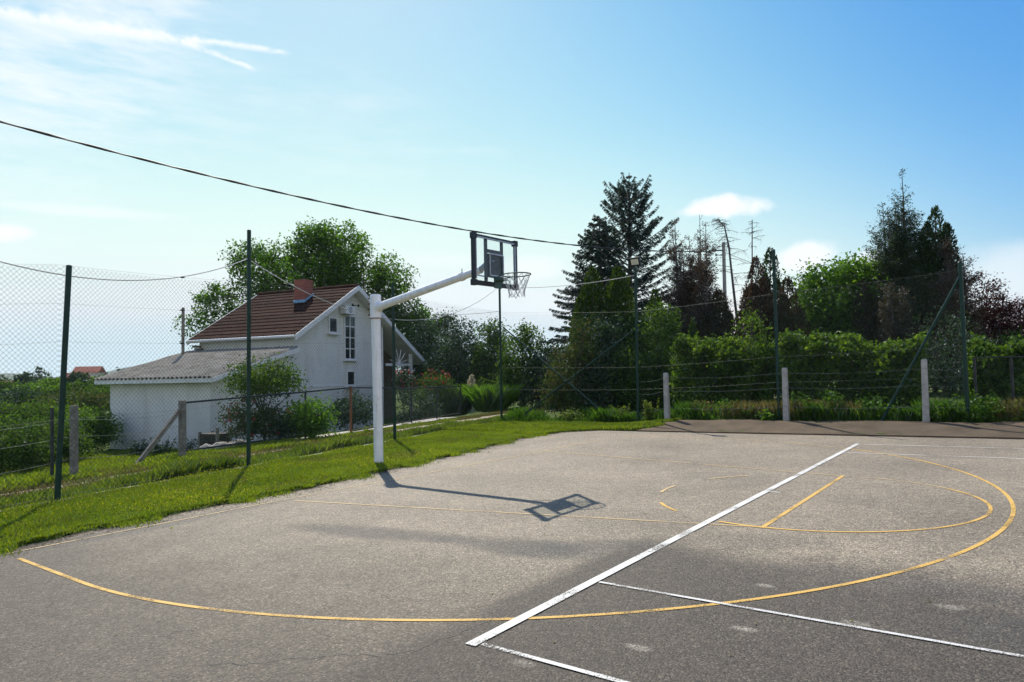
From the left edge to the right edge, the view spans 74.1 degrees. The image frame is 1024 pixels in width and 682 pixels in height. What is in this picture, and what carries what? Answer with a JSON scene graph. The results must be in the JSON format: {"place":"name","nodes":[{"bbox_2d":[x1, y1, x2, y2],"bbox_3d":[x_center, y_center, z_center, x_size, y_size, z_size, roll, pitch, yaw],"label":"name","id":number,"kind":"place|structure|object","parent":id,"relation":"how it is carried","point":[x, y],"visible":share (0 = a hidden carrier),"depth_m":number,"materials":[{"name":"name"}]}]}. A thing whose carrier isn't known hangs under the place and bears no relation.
{"place":"outdoors","nodes":[
{"label":"outdoors","id":0,"kind":"place"},
{"bbox_2d":[71,366,106,410],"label":"distant house","id":1,"kind":"structure","parent":0,"point":[93,371],"depth_m":175.87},
{"bbox_2d":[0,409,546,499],"bbox_3d":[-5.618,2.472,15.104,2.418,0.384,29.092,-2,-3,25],"label":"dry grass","id":2,"kind":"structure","parent":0,"point":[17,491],"depth_m":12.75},
{"bbox_2d":[295,417,454,438],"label":"paved drive","id":3,"kind":"structure","parent":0,"point":[426,420],"depth_m":22.62,"materials":[{"name":"concrete"}]},
{"bbox_2d":[0,431,1023,681],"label":"court surface","id":4,"kind":"object","parent":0,"point":[402,557],"visible":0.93,"depth_m":5.30,"materials":[{"name":"asphalt"}]},
{"bbox_2d":[0,431,582,562],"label":"edge grit","id":5,"kind":"object","parent":4,"relation":"on","point":[59,539],"visible":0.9,"depth_m":8.64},
{"bbox_2d":[7,436,947,553],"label":"worn yellow court lines","id":6,"kind":"object","parent":4,"relation":"on","point":[505,512],"visible":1,"depth_m":8.52,"materials":[{"name":"paint"}]},
{"bbox_2d":[18,449,1015,620],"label":"yellow court lines","id":7,"kind":"object","parent":4,"relation":"on","point":[1001,529],"visible":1,"depth_m":5.08,"materials":[{"name":"paint"}]},
{"bbox_2d":[466,444,858,681],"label":"white court lines","id":8,"kind":"object","parent":4,"relation":"on","point":[517,619],"visible":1,"depth_m":4.85,"materials":[{"name":"paint"}]},
{"bbox_2d":[599,444,1023,656],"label":"worn white court lines","id":9,"kind":"object","parent":4,"relation":"on","point":[957,644],"visible":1,"depth_m":4.11,"materials":[{"name":"paint"}]},
{"bbox_2d":[0,0,1023,376],"label":"sky","id":10,"kind":"structure","parent":0,"point":[796,119],"materials":[{"name":"blue"}]},
{"bbox_2d":[1,375,1023,547],"bbox_3d":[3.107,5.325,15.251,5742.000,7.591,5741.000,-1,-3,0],"label":"ground","id":11,"kind":"structure","parent":0,"point":[931,395],"depth_m":17.59,"materials":[{"name":"plant"}]},
{"bbox_2d":[12,370,35,385],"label":"bush","id":12,"kind":"object","parent":11,"relation":"on","point":[26,378],"visible":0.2,"depth_m":74.51,"materials":[{"name":"green plant"}]},
{"bbox_2d":[0,385,54,409],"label":"bush","id":13,"kind":"object","parent":11,"relation":"on","point":[8,395],"visible":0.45,"depth_m":35.38,"materials":[{"name":"green plant"}]},
{"bbox_2d":[0,394,58,438],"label":"bush","id":14,"kind":"object","parent":11,"relation":"on","point":[8,408],"visible":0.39,"depth_m":24.62,"materials":[{"name":"green plant"}]},
{"bbox_2d":[0,409,64,471],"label":"bush","id":15,"kind":"object","parent":11,"relation":"on","point":[35,437],"visible":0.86,"depth_m":18.28,"materials":[{"name":"green plant"}]},
{"bbox_2d":[2,380,71,396],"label":"bush","id":16,"kind":"object","parent":11,"relation":"on","point":[33,386],"visible":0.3,"depth_m":54.08,"materials":[{"name":"green plant"}]},
{"bbox_2d":[36,377,59,386],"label":"bush","id":17,"kind":"object","parent":11,"relation":"on","point":[46,380],"visible":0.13,"depth_m":78.74,"materials":[{"name":"green plant"}]},
{"bbox_2d":[5,409,98,464],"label":"bush","id":18,"kind":"object","parent":11,"relation":"on","point":[83,442],"visible":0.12,"depth_m":20.32,"materials":[{"name":"green plant"}]},
{"bbox_2d":[50,407,53,475],"bbox_3d":[-7.979,1.850,11.759,0.060,1.388,0.053,-2,-3,25],"label":"metal post","id":19,"kind":"object","parent":11,"relation":"on","point":[52,442],"visible":0.57,"depth_m":11.75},
{"bbox_2d":[25,398,98,429],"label":"bush","id":20,"kind":"object","parent":11,"relation":"on","point":[67,407],"visible":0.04,"depth_m":25.61,"materials":[{"name":"green plant"}]},
{"bbox_2d":[23,386,109,412],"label":"bush","id":21,"kind":"object","parent":11,"relation":"on","point":[88,400],"visible":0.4,"depth_m":33.39,"materials":[{"name":"green plant"}]},
{"bbox_2d":[69,405,78,475],"bbox_3d":[-7.890,1.863,12.216,0.115,1.401,0.109,-2,-3,25],"label":"timber post","id":22,"kind":"object","parent":11,"relation":"on","point":[74,411],"visible":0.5,"depth_m":12.19,"materials":[{"name":"grey wood"}]},
{"bbox_2d":[66,371,92,385],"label":"bush","id":23,"kind":"object","parent":11,"relation":"on","point":[73,375],"visible":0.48,"depth_m":79.51,"materials":[{"name":"green plant"}]},
{"bbox_2d":[66,378,109,394],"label":"bush","id":24,"kind":"object","parent":11,"relation":"on","point":[75,386],"visible":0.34,"depth_m":56.95,"materials":[{"name":"green plant"}]},
{"bbox_2d":[70,385,109,411],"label":"bush","id":25,"kind":"object","parent":11,"relation":"on","point":[105,390],"visible":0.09,"depth_m":37.55,"materials":[{"name":"green plant"}]},
{"bbox_2d":[65,404,124,451],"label":"bush","id":26,"kind":"object","parent":11,"relation":"on","point":[103,429],"visible":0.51,"depth_m":23.21,"materials":[{"name":"green plant"}]},
{"bbox_2d":[125,439,148,454],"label":"weed","id":27,"kind":"object","parent":11,"relation":"on","point":[137,447],"visible":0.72,"depth_m":21.50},
{"bbox_2d":[135,400,185,462],"bbox_3d":[-7.516,1.986,14.499,0.136,1.389,1.063,-3,-4,38],"label":"timber post","id":28,"kind":"object","parent":11,"relation":"on","point":[149,448],"visible":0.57,"depth_m":14.80,"materials":[{"name":"grey wood"}]},
{"bbox_2d":[1,412,180,473],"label":"fence wire","id":29,"kind":"object","parent":28,"relation":"attached to","point":[100,435],"visible":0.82,"depth_m":12.64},
{"bbox_2d":[148,435,177,453],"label":"weed","id":30,"kind":"object","parent":11,"relation":"on","point":[156,448],"visible":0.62,"depth_m":21.13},
{"bbox_2d":[198,426,231,447],"bbox_3d":[-8.974,3.095,20.480,0.790,1.000,0.550,-2,-3,24],"label":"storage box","id":31,"kind":"object","parent":11,"relation":"on","point":[210,438],"visible":0.39,"depth_m":20.32,"materials":[{"name":"grey wood"}]},
{"bbox_2d":[199,439,244,449],"bbox_3d":[-7.761,2.841,18.242,1.214,0.339,0.300,1,-4,-41],"label":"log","id":32,"kind":"object","parent":11,"relation":"on","point":[224,443],"visible":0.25,"depth_m":18.14,"materials":[{"name":"grey wood"}]},
{"bbox_2d":[3,445,444,516],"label":"lawn flowers","id":33,"kind":"object","parent":11,"relation":"on","point":[214,484],"visible":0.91,"depth_m":9.75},
{"bbox_2d":[0,418,458,491],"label":"house lawn","id":34,"kind":"structure","parent":11,"relation":"on","point":[88,466],"depth_m":15.73,"materials":[{"name":"green plant"}]},
{"bbox_2d":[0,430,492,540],"bbox_3d":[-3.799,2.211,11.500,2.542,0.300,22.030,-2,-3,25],"label":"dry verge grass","id":35,"kind":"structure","parent":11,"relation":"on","point":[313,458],"depth_m":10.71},
{"bbox_2d":[211,392,283,443],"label":"shrub","id":36,"kind":"object","parent":11,"relation":"on","point":[241,418],"visible":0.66,"depth_m":17.99,"materials":[{"name":"green plant"}]},
{"bbox_2d":[0,414,507,508],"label":"tall grass","id":37,"kind":"structure","parent":11,"relation":"on","point":[223,463],"depth_m":11.76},
{"bbox_2d":[93,279,426,449],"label":"house","id":38,"kind":"structure","parent":11,"relation":"on","point":[305,284],"depth_m":27.38,"materials":[{"name":"white paint"}]},
{"bbox_2d":[327,316,340,334],"bbox_3d":[-7.541,-0.643,28.688,0.160,0.759,0.726,-2,-3,24],"label":"window","id":39,"kind":"structure","parent":38,"relation":"in","point":[335,328],"depth_m":28.69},
{"bbox_2d":[343,315,357,360],"bbox_3d":[-7.070,-0.118,29.704,0.160,1.996,0.921,-2,-3,24],"label":"window","id":40,"kind":"structure","parent":38,"relation":"in","point":[350,324],"depth_m":29.71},
{"bbox_2d":[346,370,357,388],"bbox_3d":[-7.017,1.690,29.651,0.160,0.802,0.720,-2,-3,24],"label":"window","id":41,"kind":"structure","parent":38,"relation":"in","point":[352,371],"depth_m":29.71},
{"bbox_2d":[213,352,312,439],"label":"tree","id":42,"kind":"object","parent":11,"relation":"on","point":[277,383],"visible":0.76,"depth_m":18.30,"materials":[{"name":"green plant"}]},
{"bbox_2d":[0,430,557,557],"bbox_3d":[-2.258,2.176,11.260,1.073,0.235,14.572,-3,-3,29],"label":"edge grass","id":43,"kind":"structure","parent":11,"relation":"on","point":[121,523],"depth_m":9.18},
{"bbox_2d":[256,399,306,438],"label":"shrub","id":44,"kind":"object","parent":11,"relation":"on","point":[276,431],"visible":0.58,"depth_m":18.25,"materials":[{"name":"green plant"}]},
{"bbox_2d":[0,424,598,547],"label":"verge grass","id":45,"kind":"structure","parent":11,"relation":"on","point":[309,470],"depth_m":10.14,"materials":[{"name":"plant"}]},
{"bbox_2d":[0,230,601,507],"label":"chain link fence","id":46,"kind":"object","parent":11,"relation":"on","point":[62,392],"visible":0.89,"depth_m":11.89,"materials":[{"name":"green metal"}]},
{"bbox_2d":[0,258,633,319],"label":"lighting cable","id":47,"kind":"object","parent":46,"relation":"attached to","point":[270,273],"visible":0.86,"depth_m":12.56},
{"bbox_2d":[170,215,446,374],"bbox_3d":[-11.524,-1.421,39.167,14.556,11.545,8.021,-2,-3,22],"label":"walnut tree","id":48,"kind":"object","parent":11,"relation":"on","point":[335,266],"visible":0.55,"depth_m":38.45,"materials":[{"name":"green plant"}]},
{"bbox_2d":[282,390,341,437],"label":"shrub","id":49,"kind":"object","parent":11,"relation":"on","point":[307,410],"visible":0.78,"depth_m":18.41,"materials":[{"name":"green plant"}]},
{"bbox_2d":[186,386,460,450],"bbox_3d":[-4.488,2.194,21.232,0.840,1.606,12.593,-3,-3,26],"label":"garden fence","id":50,"kind":"object","parent":11,"relation":"on","point":[350,402],"visible":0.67,"depth_m":19.53,"materials":[{"name":"metal"}]},
{"bbox_2d":[327,389,384,430],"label":"shrub","id":51,"kind":"object","parent":11,"relation":"on","point":[346,414],"visible":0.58,"depth_m":24.69,"materials":[{"name":"green plant"}]},
{"bbox_2d":[386,365,422,418],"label":"shrub","id":52,"kind":"object","parent":11,"relation":"on","point":[403,378],"visible":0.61,"depth_m":29.16,"materials":[{"name":"green plant"}]},
{"bbox_2d":[389,384,446,421],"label":"shrub","id":53,"kind":"object","parent":11,"relation":"on","point":[418,409],"visible":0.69,"depth_m":26.70,"materials":[{"name":"green plant"}]},
{"bbox_2d":[396,319,456,400],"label":"laurel shrub","id":54,"kind":"object","parent":11,"relation":"on","point":[429,336],"visible":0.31,"depth_m":35.63,"materials":[{"name":"green plant"}]},
{"bbox_2d":[416,366,456,413],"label":"shrub","id":55,"kind":"object","parent":11,"relation":"on","point":[443,381],"visible":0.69,"depth_m":29.82,"materials":[{"name":"green plant"}]},
{"bbox_2d":[409,386,471,417],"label":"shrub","id":56,"kind":"object","parent":11,"relation":"on","point":[468,404],"visible":0.27,"depth_m":30.00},
{"bbox_2d":[422,307,467,360],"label":"laurel shrub","id":57,"kind":"object","parent":11,"relation":"on","point":[439,327],"visible":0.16,"depth_m":39.67,"materials":[{"name":"green plant"}]},
{"bbox_2d":[368,232,530,462],"bbox_3d":[-1.029,0.374,11.503,1.127,3.956,3.565,2,-4,-43],"label":"basketball goal","id":58,"kind":"object","parent":11,"relation":"on","point":[492,266],"visible":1,"depth_m":11.47,"materials":[{"name":"white paint"}]},
{"bbox_2d":[418,315,483,388],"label":"laurel shrub","id":59,"kind":"object","parent":11,"relation":"on","point":[452,372],"visible":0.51,"depth_m":33.55,"materials":[{"name":"green plant"}]},
{"bbox_2d":[453,374,525,413],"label":"yucca","id":60,"kind":"object","parent":11,"relation":"on","point":[507,401],"visible":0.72,"depth_m":29.23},
{"bbox_2d":[461,316,519,385],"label":"shrub","id":61,"kind":"object","parent":11,"relation":"on","point":[485,366],"visible":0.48,"depth_m":32.65,"materials":[{"name":"green plant"}]},
{"bbox_2d":[479,318,550,407],"bbox_3d":[0.619,1.099,30.973,4.514,4.326,3.696,-1,-3,0],"label":"shrub","id":62,"kind":"object","parent":11,"relation":"on","point":[510,375],"visible":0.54,"depth_m":30.59,"materials":[{"name":"green plant"}]},
{"bbox_2d":[518,338,568,407],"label":"laurel shrub","id":63,"kind":"object","parent":11,"relation":"on","point":[541,367],"visible":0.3,"depth_m":29.61,"materials":[{"name":"green plant"}]},
{"bbox_2d":[444,417,682,433],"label":"corner grass","id":64,"kind":"structure","parent":11,"relation":"on","point":[516,426],"depth_m":18.25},
{"bbox_2d":[530,314,601,418],"bbox_3d":[1.800,0.930,22.386,2.380,3.690,2.189,-1,-3,0],"label":"shrub","id":65,"kind":"object","parent":11,"relation":"on","point":[566,401],"visible":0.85,"depth_m":22.28,"materials":[{"name":"green plant"}]},
{"bbox_2d":[559,408,585,421],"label":"weed","id":66,"kind":"object","parent":11,"relation":"on","point":[569,417],"visible":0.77,"depth_m":20.33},
{"bbox_2d":[566,266,606,407],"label":"thuja tree","id":67,"kind":"object","parent":11,"relation":"on","point":[587,300],"visible":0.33,"depth_m":24.39,"materials":[{"name":"green plant"}]},
{"bbox_2d":[534,216,645,408],"bbox_3d":[3.815,-0.961,30.101,6.759,9.249,7.161,-1,-3,0],"label":"spruce tree","id":68,"kind":"object","parent":11,"relation":"on","point":[600,254],"visible":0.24,"depth_m":29.89,"materials":[{"name":"green plant"}]},
{"bbox_2d":[569,310,634,414],"bbox_3d":[2.914,0.857,22.721,2.605,3.874,2.636,-3,-4,35],"label":"shrub","id":69,"kind":"object","parent":11,"relation":"on","point":[593,390],"visible":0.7,"depth_m":22.34,"materials":[{"name":"green plant"}]},
{"bbox_2d":[591,265,643,411],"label":"thuja tree","id":70,"kind":"object","parent":11,"relation":"on","point":[615,304],"visible":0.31,"depth_m":23.68,"materials":[{"name":"green plant"}]},
{"bbox_2d":[578,172,681,322],"bbox_3d":[5.760,-2.664,34.413,6.513,11.759,6.984,-1,-3,0],"label":"spruce tree","id":71,"kind":"object","parent":11,"relation":"on","point":[626,202],"visible":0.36,"depth_m":33.81,"materials":[{"name":"green plant"}]},
{"bbox_2d":[590,298,695,415],"bbox_3d":[4.267,0.586,22.554,3.860,4.187,2.846,-1,-3,0],"label":"shrub","id":72,"kind":"object","parent":11,"relation":"on","point":[644,358],"visible":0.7,"depth_m":22.02,"materials":[{"name":"green plant"}]},
{"bbox_2d":[642,400,660,420],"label":"weed","id":73,"kind":"object","parent":11,"relation":"on","point":[648,414],"visible":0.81,"depth_m":18.68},
{"bbox_2d":[643,286,674,403],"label":"thuja tree","id":74,"kind":"object","parent":11,"relation":"on","point":[654,294],"visible":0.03,"depth_m":27.50,"materials":[{"name":"green plant"}]},
{"bbox_2d":[686,317,698,401],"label":"thuja tree","id":75,"kind":"object","parent":11,"relation":"on","point":[691,326],"visible":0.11,"depth_m":25.98,"materials":[{"name":"green plant"}]},
{"bbox_2d":[665,215,720,400],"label":"dead conifer","id":76,"kind":"object","parent":11,"relation":"on","point":[702,240],"visible":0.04,"depth_m":31.36,"materials":[{"name":"brown plant"}]},
{"bbox_2d":[657,219,733,401],"bbox_3d":[7.710,-1.393,29.803,3.667,8.248,4.262,-1,-3,0],"label":"dead conifer","id":77,"kind":"object","parent":11,"relation":"on","point":[684,295],"visible":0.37,"depth_m":29.55,"materials":[{"name":"brown plant"}]},
{"bbox_2d":[715,242,726,299],"bbox_3d":[10.600,-1.099,34.086,0.540,7.792,0.220,-1,-3,0],"label":"utility pole","id":78,"kind":"object","parent":11,"relation":"on","point":[723,267],"visible":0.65,"depth_m":34.14,"materials":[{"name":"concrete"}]},
{"bbox_2d":[0,121,722,251],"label":"overhead cable","id":79,"kind":"object","parent":78,"relation":"attached to","point":[108,150],"visible":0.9,"depth_m":18.13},
{"bbox_2d":[697,288,748,401],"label":"thuja tree","id":80,"kind":"object","parent":11,"relation":"on","point":[719,297],"visible":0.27,"depth_m":27.73,"materials":[{"name":"green plant"}]},
{"bbox_2d":[669,330,784,406],"bbox_3d":[6.069,0.922,19.311,3.006,2.685,1.799,-3,-4,37],"label":"hedge","id":81,"kind":"object","parent":11,"relation":"on","point":[739,382],"visible":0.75,"depth_m":19.13,"materials":[{"name":"green plant"}]},
{"bbox_2d":[701,218,753,398],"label":"bare tree","id":82,"kind":"object","parent":11,"relation":"on","point":[719,222],"visible":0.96,"depth_m":30.19,"materials":[{"name":"brown plant"}]},
{"bbox_2d":[501,249,970,421],"bbox_3d":[4.535,0.111,18.136,12.692,4.516,0.209,-3,-4,38],"label":"chain link fence","id":83,"kind":"object","parent":11,"relation":"on","point":[959,280],"visible":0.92,"depth_m":16.48,"materials":[{"name":"green metal"}]},
{"bbox_2d":[705,300,788,389],"bbox_3d":[6.626,0.545,19.062,2.225,3.421,2.179,2,-4,-44],"label":"shrub","id":84,"kind":"object","parent":11,"relation":"on","point":[748,345],"visible":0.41,"depth_m":18.83,"materials":[{"name":"green plant"}]},
{"bbox_2d":[729,220,764,393],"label":"bare tree","id":85,"kind":"object","parent":11,"relation":"on","point":[752,249],"visible":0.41,"depth_m":31.23,"materials":[{"name":"brown plant"}]},
{"bbox_2d":[735,255,781,396],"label":"dead conifer","id":86,"kind":"object","parent":11,"relation":"on","point":[752,290],"visible":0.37,"depth_m":28.29,"materials":[{"name":"brown plant"}]},
{"bbox_2d":[754,409,781,419],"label":"weed","id":87,"kind":"object","parent":11,"relation":"on","point":[767,415],"visible":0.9,"depth_m":16.54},
{"bbox_2d":[757,247,789,393],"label":"thuja tree","id":88,"kind":"object","parent":11,"relation":"on","point":[769,263],"visible":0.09,"depth_m":29.49,"materials":[{"name":"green plant"}]},
{"bbox_2d":[760,275,820,395],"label":"thuja tree","id":89,"kind":"object","parent":11,"relation":"on","point":[787,281],"visible":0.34,"depth_m":27.25,"materials":[{"name":"green plant"}]},
{"bbox_2d":[639,359,962,421],"bbox_3d":[6.449,1.327,16.454,7.636,1.589,0.221,-3,-4,37],"label":"concrete post fence","id":90,"kind":"object","parent":11,"relation":"on","point":[925,397],"visible":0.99,"depth_m":16.23,"materials":[{"name":"concrete"}]},
{"bbox_2d":[636,419,1023,438],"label":"concrete bank","id":91,"kind":"structure","parent":11,"relation":"on","point":[1003,430],"depth_m":14.66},
{"bbox_2d":[819,388,844,414],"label":"weed","id":92,"kind":"object","parent":11,"relation":"on","point":[829,397],"visible":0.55,"depth_m":15.90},
{"bbox_2d":[781,247,890,392],"bbox_3d":[14.194,-0.760,29.034,5.021,6.430,4.678,-1,-3,0],"label":"broadleaf tree","id":93,"kind":"object","parent":11,"relation":"on","point":[846,273],"visible":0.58,"depth_m":28.32,"materials":[{"name":"green plant"}]},
{"bbox_2d":[778,327,928,409],"bbox_3d":[8.645,0.793,17.309,3.404,2.443,1.825,-3,-4,37],"label":"hedge","id":94,"kind":"object","parent":11,"relation":"on","point":[888,355],"visible":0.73,"depth_m":16.93,"materials":[{"name":"green plant"}]},
{"bbox_2d":[844,274,893,385],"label":"dead conifer","id":95,"kind":"object","parent":11,"relation":"on","point":[865,317],"visible":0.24,"depth_m":27.52,"materials":[{"name":"brown plant"}]},
{"bbox_2d":[715,396,1023,421],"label":"dry bank grass","id":96,"kind":"structure","parent":11,"relation":"on","point":[773,406],"depth_m":16.34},
{"bbox_2d":[854,390,888,420],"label":"weed","id":97,"kind":"object","parent":11,"relation":"on","point":[875,405],"visible":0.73,"depth_m":15.44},
{"bbox_2d":[866,282,923,345],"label":"dead conifer","id":98,"kind":"object","parent":11,"relation":"on","point":[898,321],"visible":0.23,"depth_m":25.68,"materials":[{"name":"green plant"}]},
{"bbox_2d":[852,168,943,390],"bbox_3d":[15.875,-2.485,27.805,3.664,9.194,4.064,0,-3,-27],"label":"dead conifer","id":99,"kind":"object","parent":11,"relation":"on","point":[896,263],"visible":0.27,"depth_m":27.47,"materials":[{"name":"green plant"}]},
{"bbox_2d":[908,205,975,392],"bbox_3d":[16.780,-1.629,27.031,3.052,7.739,3.087,-1,-3,0],"label":"thuja tree","id":100,"kind":"object","parent":11,"relation":"on","point":[929,249],"visible":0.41,"depth_m":26.80,"materials":[{"name":"green plant"}]},
{"bbox_2d":[905,305,990,397],"bbox_3d":[14.710,0.440,22.976,2.925,3.380,2.927,-1,-3,0],"label":"shrub","id":101,"kind":"object","parent":11,"relation":"on","point":[944,375],"visible":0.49,"depth_m":22.76,"materials":[{"name":"green plant"}]},
{"bbox_2d":[920,235,998,392],"bbox_3d":[17.170,-1.049,26.292,3.072,6.116,2.717,-1,-3,0],"label":"dead conifer","id":102,"kind":"object","parent":11,"relation":"on","point":[948,256],"visible":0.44,"depth_m":25.97,"materials":[{"name":"brown plant"}]},
{"bbox_2d":[949,389,1002,422],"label":"weed","id":103,"kind":"object","parent":11,"relation":"on","point":[981,415],"visible":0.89,"depth_m":14.06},
{"bbox_2d":[959,326,1023,362],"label":"shrub","id":104,"kind":"object","parent":11,"relation":"on","point":[1004,340],"visible":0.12,"depth_m":24.11,"materials":[{"name":"green plant"}]},
{"bbox_2d":[964,272,1021,345],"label":"plum tree","id":105,"kind":"object","parent":11,"relation":"on","point":[992,315],"visible":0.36,"depth_m":26.63,"materials":[{"name":"purple plant"}]},
{"bbox_2d":[967,331,1023,407],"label":"hedge","id":106,"kind":"object","parent":11,"relation":"on","point":[978,347],"visible":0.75,"depth_m":15.66,"materials":[{"name":"green plant"}]},
{"bbox_2d":[973,356,1023,411],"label":"wire gate","id":107,"kind":"structure","parent":11,"relation":"on","point":[1011,373],"depth_m":14.18,"materials":[{"name":"metal"}]},
{"bbox_2d":[982,294,1023,343],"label":"plum tree","id":108,"kind":"object","parent":11,"relation":"on","point":[1019,310],"visible":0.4,"depth_m":26.77,"materials":[{"name":"brown plant"}]},
{"bbox_2d":[995,399,1023,420],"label":"weed","id":109,"kind":"object","parent":11,"relation":"on","point":[1003,411],"visible":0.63,"depth_m":13.80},
{"bbox_2d":[499,397,1023,422],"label":"bank grass","id":110,"kind":"structure","parent":0,"point":[811,414],"depth_m":16.46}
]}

